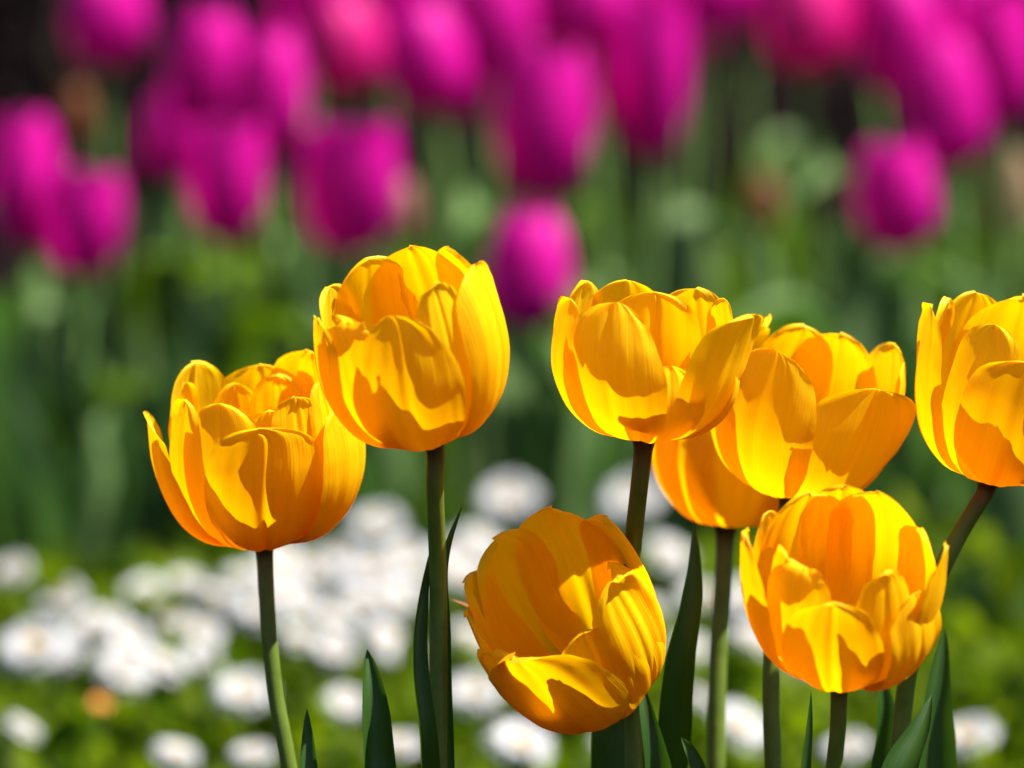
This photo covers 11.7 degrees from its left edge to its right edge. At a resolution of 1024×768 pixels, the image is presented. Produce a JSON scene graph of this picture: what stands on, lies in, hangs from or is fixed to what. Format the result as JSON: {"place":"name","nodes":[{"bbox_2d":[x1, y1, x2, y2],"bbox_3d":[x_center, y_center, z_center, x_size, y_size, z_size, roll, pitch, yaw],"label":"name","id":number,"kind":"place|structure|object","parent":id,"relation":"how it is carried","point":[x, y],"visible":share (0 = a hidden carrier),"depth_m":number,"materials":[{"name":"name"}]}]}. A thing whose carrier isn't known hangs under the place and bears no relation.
{"place":"outdoors","nodes":[
{"label":"outdoors","id":0,"kind":"place"},
{"bbox_2d":[145,182,174,253],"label":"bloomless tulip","id":1,"kind":"object","parent":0,"point":[161,234],"visible":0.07,"depth_m":4.69,"materials":[{"name":"green plant"}]},
{"bbox_2d":[0,0,1023,767],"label":"ground","id":2,"kind":"structure","parent":0,"point":[146,198],"depth_m":9.58,"materials":[{"name":"green plant"}]},
{"bbox_2d":[0,110,68,448],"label":"magenta tulip","id":3,"kind":"object","parent":2,"relation":"on","point":[29,156],"visible":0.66,"depth_m":3.34,"materials":[{"name":"pink plant"}]},
{"bbox_2d":[0,292,71,622],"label":"bloomless tulip","id":4,"kind":"object","parent":2,"relation":"on","point":[19,372],"visible":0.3,"depth_m":3.18,"materials":[{"name":"green plant"}]},
{"bbox_2d":[0,617,71,731],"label":"white daisy","id":5,"kind":"object","parent":2,"relation":"on","point":[46,634],"visible":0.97,"depth_m":2.52,"materials":[{"name":"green plant"}]},
{"bbox_2d":[36,579,86,752],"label":"white daisy","id":6,"kind":"object","parent":2,"relation":"on","point":[61,603],"visible":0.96,"depth_m":2.68,"materials":[{"name":"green plant"}]},
{"bbox_2d":[38,627,88,751],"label":"white daisy","id":7,"kind":"object","parent":2,"relation":"on","point":[74,647],"visible":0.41,"depth_m":2.55,"materials":[{"name":"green plant"}]},
{"bbox_2d":[4,377,129,685],"bbox_3d":[-0.270,0.110,3.125,0.071,0.228,0.074,-3,7,-27],"label":"bloomless tulip","id":8,"kind":"object","parent":2,"relation":"on","point":[85,513],"visible":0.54,"depth_m":3.12,"materials":[{"name":"green plant"}]},
{"bbox_2d":[35,81,131,316],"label":"faded tulip","id":9,"kind":"object","parent":2,"relation":"on","point":[74,117],"visible":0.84,"depth_m":3.99,"materials":[{"name":"orange plant"}]},
{"bbox_2d":[57,354,129,555],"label":"bloomless tulip","id":10,"kind":"object","parent":2,"relation":"on","point":[82,406],"visible":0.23,"depth_m":3.29,"materials":[{"name":"green plant"}]},
{"bbox_2d":[43,167,147,463],"bbox_3d":[-0.274,0.033,3.316,0.135,0.356,0.064,3,7,27],"label":"magenta tulip","id":11,"kind":"object","parent":2,"relation":"on","point":[83,215],"visible":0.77,"depth_m":3.28,"materials":[{"name":"pink plant"}]},
{"bbox_2d":[51,260,141,423],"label":"bloomless tulip","id":12,"kind":"object","parent":2,"relation":"on","point":[107,342],"visible":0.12,"depth_m":3.39,"materials":[{"name":"green plant"}]},
{"bbox_2d":[93,647,149,764],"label":"white daisy","id":13,"kind":"object","parent":2,"relation":"on","point":[134,674],"visible":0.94,"depth_m":2.52,"materials":[{"name":"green plant"}]},
{"bbox_2d":[104,620,150,750],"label":"white daisy","id":14,"kind":"object","parent":2,"relation":"on","point":[133,633],"visible":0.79,"depth_m":2.59,"materials":[{"name":"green plant"}]},
{"bbox_2d":[64,0,204,336],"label":"magenta tulip","id":15,"kind":"object","parent":2,"relation":"on","point":[105,36],"visible":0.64,"depth_m":3.73,"materials":[{"name":"pink plant"}]},
{"bbox_2d":[123,320,193,591],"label":"bloomless tulip","id":16,"kind":"object","parent":2,"relation":"on","point":[151,518],"visible":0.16,"depth_m":3.25,"materials":[{"name":"green plant"}]},
{"bbox_2d":[130,643,186,749],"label":"white daisy","id":17,"kind":"object","parent":2,"relation":"on","point":[169,664],"visible":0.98,"depth_m":2.49,"materials":[{"name":"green plant"}]},
{"bbox_2d":[134,245,209,382],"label":"bloomless tulip","id":18,"kind":"object","parent":2,"relation":"on","point":[164,331],"visible":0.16,"depth_m":3.48,"materials":[{"name":"green plant"}]},
{"bbox_2d":[143,92,221,307],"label":"magenta tulip","id":19,"kind":"object","parent":2,"relation":"on","point":[165,137],"visible":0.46,"depth_m":3.93,"materials":[{"name":"purple plant"}]},
{"bbox_2d":[129,1,242,355],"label":"magenta tulip","id":20,"kind":"object","parent":2,"relation":"on","point":[205,47],"visible":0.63,"depth_m":3.53,"materials":[{"name":"pink plant"}]},
{"bbox_2d":[181,640,223,758],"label":"white daisy","id":21,"kind":"object","parent":2,"relation":"on","point":[195,657],"visible":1,"depth_m":2.50,"materials":[{"name":"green plant"}]},
{"bbox_2d":[162,320,268,720],"bbox_3d":[-0.176,0.089,3.182,0.101,0.256,0.065,0,6,0],"label":"bloomless tulip","id":22,"kind":"object","parent":2,"relation":"on","point":[255,351],"visible":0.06,"depth_m":3.19,"materials":[{"name":"green plant"}]},
{"bbox_2d":[179,120,265,361],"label":"magenta tulip","id":23,"kind":"object","parent":2,"relation":"on","point":[225,173],"visible":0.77,"depth_m":3.33,"materials":[{"name":"pink plant"}]},
{"bbox_2d":[139,305,307,470],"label":"bloomless tulip","id":24,"kind":"object","parent":2,"relation":"on","point":[240,328],"visible":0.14,"depth_m":3.25,"materials":[{"name":"green plant"}]},
{"bbox_2d":[166,248,285,341],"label":"bloomless tulip","id":25,"kind":"object","parent":2,"relation":"on","point":[271,302],"visible":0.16,"depth_m":3.40,"materials":[{"name":"green plant"}]},
{"bbox_2d":[167,253,288,365],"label":"bloomless tulip","id":26,"kind":"object","parent":2,"relation":"on","point":[207,325],"visible":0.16,"depth_m":3.36,"materials":[{"name":"green plant"}]},
{"bbox_2d":[212,670,268,744],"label":"white daisy","id":27,"kind":"object","parent":2,"relation":"on","point":[251,684],"visible":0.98,"depth_m":2.46,"materials":[{"name":"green plant"}]},
{"bbox_2d":[143,349,365,767],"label":"yellow tulip","id":28,"kind":"object","parent":2,"relation":"on","point":[264,461],"visible":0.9,"depth_m":1.50,"materials":[{"name":"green plant"}]},
{"bbox_2d":[211,22,319,309],"bbox_3d":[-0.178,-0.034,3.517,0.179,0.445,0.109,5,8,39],"label":"magenta tulip","id":29,"kind":"object","parent":2,"relation":"on","point":[269,90],"visible":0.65,"depth_m":3.43,"materials":[{"name":"pink plant"}]},
{"bbox_2d":[251,262,304,353],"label":"bloomless tulip","id":30,"kind":"object","parent":2,"relation":"on","point":[260,291],"visible":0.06,"depth_m":3.42,"materials":[{"name":"green plant"}]},
{"bbox_2d":[256,0,319,262],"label":"magenta tulip","id":31,"kind":"object","parent":2,"relation":"on","point":[299,14],"visible":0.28,"depth_m":4.30,"materials":[{"name":"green plant"}]},
{"bbox_2d":[278,585,321,710],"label":"white daisy","id":32,"kind":"object","parent":2,"relation":"on","point":[300,602],"visible":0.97,"depth_m":2.63,"materials":[{"name":"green plant"}]},
{"bbox_2d":[299,247,324,308],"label":"bloomless tulip","id":33,"kind":"object","parent":2,"relation":"on","point":[311,276],"visible":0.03,"depth_m":3.75,"materials":[{"name":"green plant"}]},
{"bbox_2d":[286,549,341,667],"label":"white daisy","id":34,"kind":"object","parent":2,"relation":"on","point":[310,562],"visible":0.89,"depth_m":2.73,"materials":[{"name":"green plant"}]},
{"bbox_2d":[284,0,383,286],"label":"pink tulip","id":35,"kind":"object","parent":2,"relation":"on","point":[346,48],"visible":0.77,"depth_m":3.73,"materials":[{"name":"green plant"}]},
{"bbox_2d":[312,631,355,748],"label":"white daisy","id":36,"kind":"object","parent":2,"relation":"on","point":[333,648],"visible":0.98,"depth_m":2.53,"materials":[{"name":"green plant"}]},
{"bbox_2d":[281,118,399,351],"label":"magenta tulip","id":37,"kind":"object","parent":2,"relation":"on","point":[350,180],"visible":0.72,"depth_m":3.33,"materials":[{"name":"pink plant"}]},
{"bbox_2d":[322,685,362,767],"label":"white daisy","id":38,"kind":"object","parent":2,"relation":"on","point":[343,701],"visible":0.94,"depth_m":2.38,"materials":[{"name":"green plant"}]},
{"bbox_2d":[338,586,381,637],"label":"white daisy","id":39,"kind":"object","parent":2,"relation":"on","point":[357,600],"visible":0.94,"depth_m":2.66,"materials":[{"name":"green plant"}]},
{"bbox_2d":[325,0,403,274],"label":"magenta tulip","id":40,"kind":"object","parent":2,"relation":"on","point":[382,9],"visible":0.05,"depth_m":4.11,"materials":[{"name":"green plant"}]},
{"bbox_2d":[346,547,402,621],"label":"white daisy","id":41,"kind":"object","parent":2,"relation":"on","point":[372,563],"visible":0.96,"depth_m":2.72,"materials":[{"name":"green plant"}]},
{"bbox_2d":[347,505,404,649],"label":"white daisy","id":42,"kind":"object","parent":2,"relation":"on","point":[383,521],"visible":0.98,"depth_m":2.89,"materials":[{"name":"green plant"}]},
{"bbox_2d":[362,650,395,767],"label":"tulip leaf","id":43,"kind":"object","parent":2,"relation":"on","point":[378,747],"visible":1,"depth_m":1.47,"materials":[{"name":"green plant"}]},
{"bbox_2d":[304,298,456,682],"bbox_3d":[-0.088,0.080,3.193,0.084,0.274,0.074,5,8,40],"label":"bloomless tulip","id":44,"kind":"object","parent":2,"relation":"on","point":[387,478],"visible":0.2,"depth_m":3.18,"materials":[{"name":"green plant"}]},
{"bbox_2d":[369,578,414,672],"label":"white daisy","id":45,"kind":"object","parent":2,"relation":"on","point":[399,596],"visible":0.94,"depth_m":2.66,"materials":[{"name":"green plant"}]},
{"bbox_2d":[388,173,418,251],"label":"faded tulip","id":46,"kind":"object","parent":2,"relation":"on","point":[403,224],"visible":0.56,"depth_m":3.49,"materials":[{"name":"pink plant"}]},
{"bbox_2d":[381,535,428,578],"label":"white daisy","id":47,"kind":"object","parent":2,"relation":"on","point":[411,553],"visible":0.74,"depth_m":2.80,"materials":[{"name":"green plant"}]},
{"bbox_2d":[313,245,509,767],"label":"yellow tulip","id":48,"kind":"object","parent":2,"relation":"on","point":[411,348],"visible":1,"depth_m":1.43,"materials":[{"name":"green plant"}]},
{"bbox_2d":[386,112,446,252],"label":"magenta tulip","id":49,"kind":"object","parent":2,"relation":"on","point":[441,221],"visible":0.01,"depth_m":4.42,"materials":[{"name":"green plant"}]},
{"bbox_2d":[410,437,461,653],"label":"bloomless tulip","id":50,"kind":"object","parent":2,"relation":"on","point":[419,462],"visible":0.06,"depth_m":3.39,"materials":[{"name":"green plant"}]},
{"bbox_2d":[420,441,464,554],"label":"bloomless tulip","id":51,"kind":"object","parent":2,"relation":"on","point":[449,487],"visible":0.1,"depth_m":3.40,"materials":[{"name":"green plant"}]},
{"bbox_2d":[384,0,514,557],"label":"magenta tulip","id":52,"kind":"object","parent":2,"relation":"on","point":[427,62],"visible":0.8,"depth_m":3.59,"materials":[{"name":"pink plant"}]},
{"bbox_2d":[445,78,502,257],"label":"magenta tulip","id":53,"kind":"object","parent":2,"relation":"on","point":[471,105],"visible":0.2,"depth_m":4.00,"materials":[{"name":"green plant"}]},
{"bbox_2d":[452,670,499,758],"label":"white daisy","id":54,"kind":"object","parent":2,"relation":"on","point":[467,688],"visible":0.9,"depth_m":2.42,"materials":[{"name":"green plant"}]},
{"bbox_2d":[453,0,535,347],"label":"magenta tulip","id":55,"kind":"object","parent":2,"relation":"on","point":[493,31],"visible":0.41,"depth_m":3.82,"materials":[{"name":"pink plant"}]},
{"bbox_2d":[479,474,540,528],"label":"white daisy","id":56,"kind":"object","parent":2,"relation":"on","point":[497,494],"visible":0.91,"depth_m":2.92,"materials":[{"name":"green plant"}]},
{"bbox_2d":[0,484,1023,767],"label":"ground cover","id":57,"kind":"object","parent":2,"relation":"on","point":[988,680],"visible":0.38,"depth_m":2.54,"materials":[{"name":"green plant"}]},
{"bbox_2d":[0,0,1023,196],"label":"hedge","id":58,"kind":"object","parent":2,"relation":"on","point":[59,69],"visible":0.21,"depth_m":7.96,"materials":[{"name":"green plant"}]},
{"bbox_2d":[484,719,552,767],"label":"white daisy","id":59,"kind":"object","parent":2,"relation":"on","point":[521,735],"visible":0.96,"depth_m":2.28,"materials":[{"name":"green plant"}]},
{"bbox_2d":[486,204,571,526],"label":"magenta tulip","id":60,"kind":"object","parent":2,"relation":"on","point":[528,261],"visible":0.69,"depth_m":3.23,"materials":[{"name":"pink plant"}]},
{"bbox_2d":[484,40,593,532],"bbox_3d":[0.019,-0.018,3.425,0.078,0.435,0.078,2,7,20],"label":"magenta tulip","id":61,"kind":"object","parent":2,"relation":"on","point":[544,122],"visible":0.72,"depth_m":3.38,"materials":[{"name":"pink plant"}]},
{"bbox_2d":[532,0,580,270],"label":"magenta tulip","id":62,"kind":"object","parent":2,"relation":"on","point":[561,204],"visible":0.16,"depth_m":4.34,"materials":[{"name":"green plant"}]},
{"bbox_2d":[451,505,671,767],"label":"yellow tulip","id":63,"kind":"object","parent":2,"relation":"on","point":[562,614],"visible":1,"depth_m":1.48,"materials":[{"name":"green plant"}]},
{"bbox_2d":[551,396,595,519],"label":"bloomless tulip","id":64,"kind":"object","parent":2,"relation":"on","point":[574,440],"visible":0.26,"depth_m":3.19,"materials":[{"name":"green plant"}]},
{"bbox_2d":[546,0,626,287],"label":"magenta tulip","id":65,"kind":"object","parent":2,"relation":"on","point":[573,25],"visible":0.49,"depth_m":4.01,"materials":[{"name":"green plant"}]},
{"bbox_2d":[556,42,644,284],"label":"magenta tulip","id":66,"kind":"object","parent":2,"relation":"on","point":[603,106],"visible":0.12,"depth_m":4.11,"materials":[{"name":"green plant"}]},
{"bbox_2d":[602,473,662,556],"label":"white daisy","id":67,"kind":"object","parent":2,"relation":"on","point":[616,502],"visible":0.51,"depth_m":2.92,"materials":[{"name":"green plant"}]},
{"bbox_2d":[586,432,690,711],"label":"bloomless tulip","id":68,"kind":"object","parent":2,"relation":"on","point":[611,463],"visible":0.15,"depth_m":3.15,"materials":[{"name":"green plant"}]},
{"bbox_2d":[602,0,674,273],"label":"magenta tulip","id":69,"kind":"object","parent":2,"relation":"on","point":[629,245],"visible":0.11,"depth_m":4.23,"materials":[{"name":"green plant"}]},
{"bbox_2d":[608,0,689,290],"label":"magenta tulip","id":70,"kind":"object","parent":2,"relation":"on","point":[648,65],"visible":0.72,"depth_m":3.43,"materials":[{"name":"pink plant"}]},
{"bbox_2d":[551,279,764,767],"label":"yellow tulip","id":71,"kind":"object","parent":2,"relation":"on","point":[644,369],"visible":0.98,"depth_m":1.46,"materials":[{"name":"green plant"}]},
{"bbox_2d":[645,534,688,588],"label":"white daisy","id":72,"kind":"object","parent":2,"relation":"on","point":[675,554],"visible":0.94,"depth_m":2.78,"materials":[{"name":"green plant"}]},
{"bbox_2d":[633,0,749,297],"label":"magenta tulip","id":73,"kind":"object","parent":2,"relation":"on","point":[709,19],"visible":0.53,"depth_m":3.91,"materials":[{"name":"green plant"}]},
{"bbox_2d":[667,27,728,248],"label":"magenta tulip","id":74,"kind":"object","parent":2,"relation":"on","point":[676,198],"visible":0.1,"depth_m":4.31,"materials":[{"name":"green plant"}]},
{"bbox_2d":[654,202,745,293],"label":"bloomless tulip","id":75,"kind":"object","parent":2,"relation":"on","point":[676,259],"visible":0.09,"depth_m":3.66,"materials":[{"name":"green plant"}]},
{"bbox_2d":[651,430,778,767],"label":"yellow tulip","id":76,"kind":"object","parent":2,"relation":"on","point":[698,480],"visible":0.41,"depth_m":1.58,"materials":[{"name":"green plant"}]},
{"bbox_2d":[718,0,767,265],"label":"magenta tulip","id":77,"kind":"object","parent":2,"relation":"on","point":[752,19],"visible":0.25,"depth_m":4.21,"materials":[{"name":"green plant"}]},
{"bbox_2d":[725,701,762,764],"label":"white daisy","id":78,"kind":"object","parent":2,"relation":"on","point":[744,724],"visible":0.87,"depth_m":2.32,"materials":[{"name":"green plant"}]},
{"bbox_2d":[733,211,781,318],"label":"bloomless tulip","id":79,"kind":"object","parent":2,"relation":"on","point":[773,282],"visible":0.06,"depth_m":3.96,"materials":[{"name":"green plant"}]},
{"bbox_2d":[719,233,798,318],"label":"bloomless tulip","id":80,"kind":"object","parent":2,"relation":"on","point":[737,282],"visible":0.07,"depth_m":3.42,"materials":[{"name":"green plant"}]},
{"bbox_2d":[742,171,779,299],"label":"faded tulip","id":81,"kind":"object","parent":2,"relation":"on","point":[760,206],"visible":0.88,"depth_m":3.79,"materials":[{"name":"orange plant"}]},
{"bbox_2d":[726,148,799,256],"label":"bloomless tulip","id":82,"kind":"object","parent":2,"relation":"on","point":[742,177],"visible":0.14,"depth_m":4.53,"materials":[{"name":"green plant"}]},
{"bbox_2d":[766,173,796,273],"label":"bloomless tulip","id":83,"kind":"object","parent":2,"relation":"on","point":[786,184],"visible":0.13,"depth_m":4.58,"materials":[{"name":"green plant"}]},
{"bbox_2d":[753,129,825,232],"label":"bloomless tulip","id":84,"kind":"object","parent":2,"relation":"on","point":[782,143],"visible":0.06,"depth_m":4.68,"materials":[{"name":"green plant"}]},
{"bbox_2d":[763,0,852,324],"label":"pink tulip","id":85,"kind":"object","parent":2,"relation":"on","point":[806,39],"visible":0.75,"depth_m":3.58,"materials":[{"name":"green plant"}]},
{"bbox_2d":[781,180,838,324],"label":"bloomless tulip","id":86,"kind":"object","parent":2,"relation":"on","point":[819,283],"visible":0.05,"depth_m":3.86,"materials":[{"name":"green plant"}]},
{"bbox_2d":[711,314,915,767],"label":"yellow tulip","id":87,"kind":"object","parent":2,"relation":"on","point":[814,411],"visible":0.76,"depth_m":1.50,"materials":[{"name":"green plant"}]},
{"bbox_2d":[733,290,923,689],"bbox_3d":[0.191,0.081,3.146,0.131,0.282,0.073,0,6,0],"label":"bloomless tulip","id":88,"kind":"object","parent":2,"relation":"on","point":[806,311],"visible":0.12,"depth_m":3.11,"materials":[{"name":"green plant"}]},
{"bbox_2d":[740,484,948,767],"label":"yellow tulip","id":89,"kind":"object","parent":2,"relation":"on","point":[843,587],"visible":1,"depth_m":1.42,"materials":[{"name":"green plant"}]},
{"bbox_2d":[821,236,875,303],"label":"bloomless tulip","id":90,"kind":"object","parent":2,"relation":"on","point":[856,265],"visible":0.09,"depth_m":3.49,"materials":[{"name":"green plant"}]},
{"bbox_2d":[743,258,987,353],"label":"bloomless tulip","id":91,"kind":"object","parent":2,"relation":"on","point":[864,318],"visible":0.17,"depth_m":3.29,"materials":[{"name":"green plant"}]},
{"bbox_2d":[857,0,943,144],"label":"magenta tulip","id":92,"kind":"object","parent":2,"relation":"on","point":[884,27],"visible":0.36,"depth_m":3.58,"materials":[{"name":"pink plant"}]},
{"bbox_2d":[803,150,997,262],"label":"bloomless tulip","id":93,"kind":"object","parent":2,"relation":"on","point":[828,166],"visible":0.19,"depth_m":3.60,"materials":[{"name":"green plant"}]},
{"bbox_2d":[855,136,973,508],"bbox_3d":[0.274,0.018,3.358,0.073,0.377,0.143,2,6,14],"label":"magenta tulip","id":94,"kind":"object","parent":2,"relation":"on","point":[896,196],"visible":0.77,"depth_m":3.29,"materials":[{"name":"pink plant"}]},
{"bbox_2d":[907,323,950,657],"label":"bloomless tulip","id":95,"kind":"object","parent":2,"relation":"on","point":[936,479],"visible":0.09,"depth_m":3.30,"materials":[{"name":"green plant"}]},
{"bbox_2d":[870,291,1023,767],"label":"yellow tulip","id":96,"kind":"object","parent":2,"relation":"on","point":[969,390],"visible":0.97,"depth_m":1.48,"materials":[{"name":"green plant"}]},
{"bbox_2d":[901,29,999,301],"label":"magenta tulip","id":97,"kind":"object","parent":2,"relation":"on","point":[944,105],"visible":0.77,"depth_m":3.43,"materials":[{"name":"pink plant"}]},
{"bbox_2d":[945,151,991,294],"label":"bloomless tulip","id":98,"kind":"object","parent":2,"relation":"on","point":[979,227],"visible":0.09,"depth_m":4.80,"materials":[{"name":"green plant"}]},
{"bbox_2d":[954,715,998,767],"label":"white daisy","id":99,"kind":"object","parent":2,"relation":"on","point":[970,731],"visible":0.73,"depth_m":2.30,"materials":[{"name":"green plant"}]},
{"bbox_2d":[933,0,1023,296],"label":"magenta tulip","id":100,"kind":"object","parent":2,"relation":"on","point":[942,8],"visible":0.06,"depth_m":3.97,"materials":[{"name":"green plant"}]},
{"bbox_2d":[945,469,1023,647],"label":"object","id":101,"kind":"object","parent":2,"relation":"on","point":[1004,509],"visible":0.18,"depth_m":3.14,"materials":[{"name":"green plant"}]},
{"bbox_2d":[949,0,1023,300],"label":"magenta tulip","id":102,"kind":"object","parent":2,"relation":"on","point":[990,33],"visible":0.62,"depth_m":3.53,"materials":[{"name":"pink plant"}]},
{"bbox_2d":[986,147,1023,299],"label":"faded tulip","id":103,"kind":"object","parent":2,"relation":"on","point":[994,196],"visible":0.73,"depth_m":3.59,"materials":[{"name":"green plant"}]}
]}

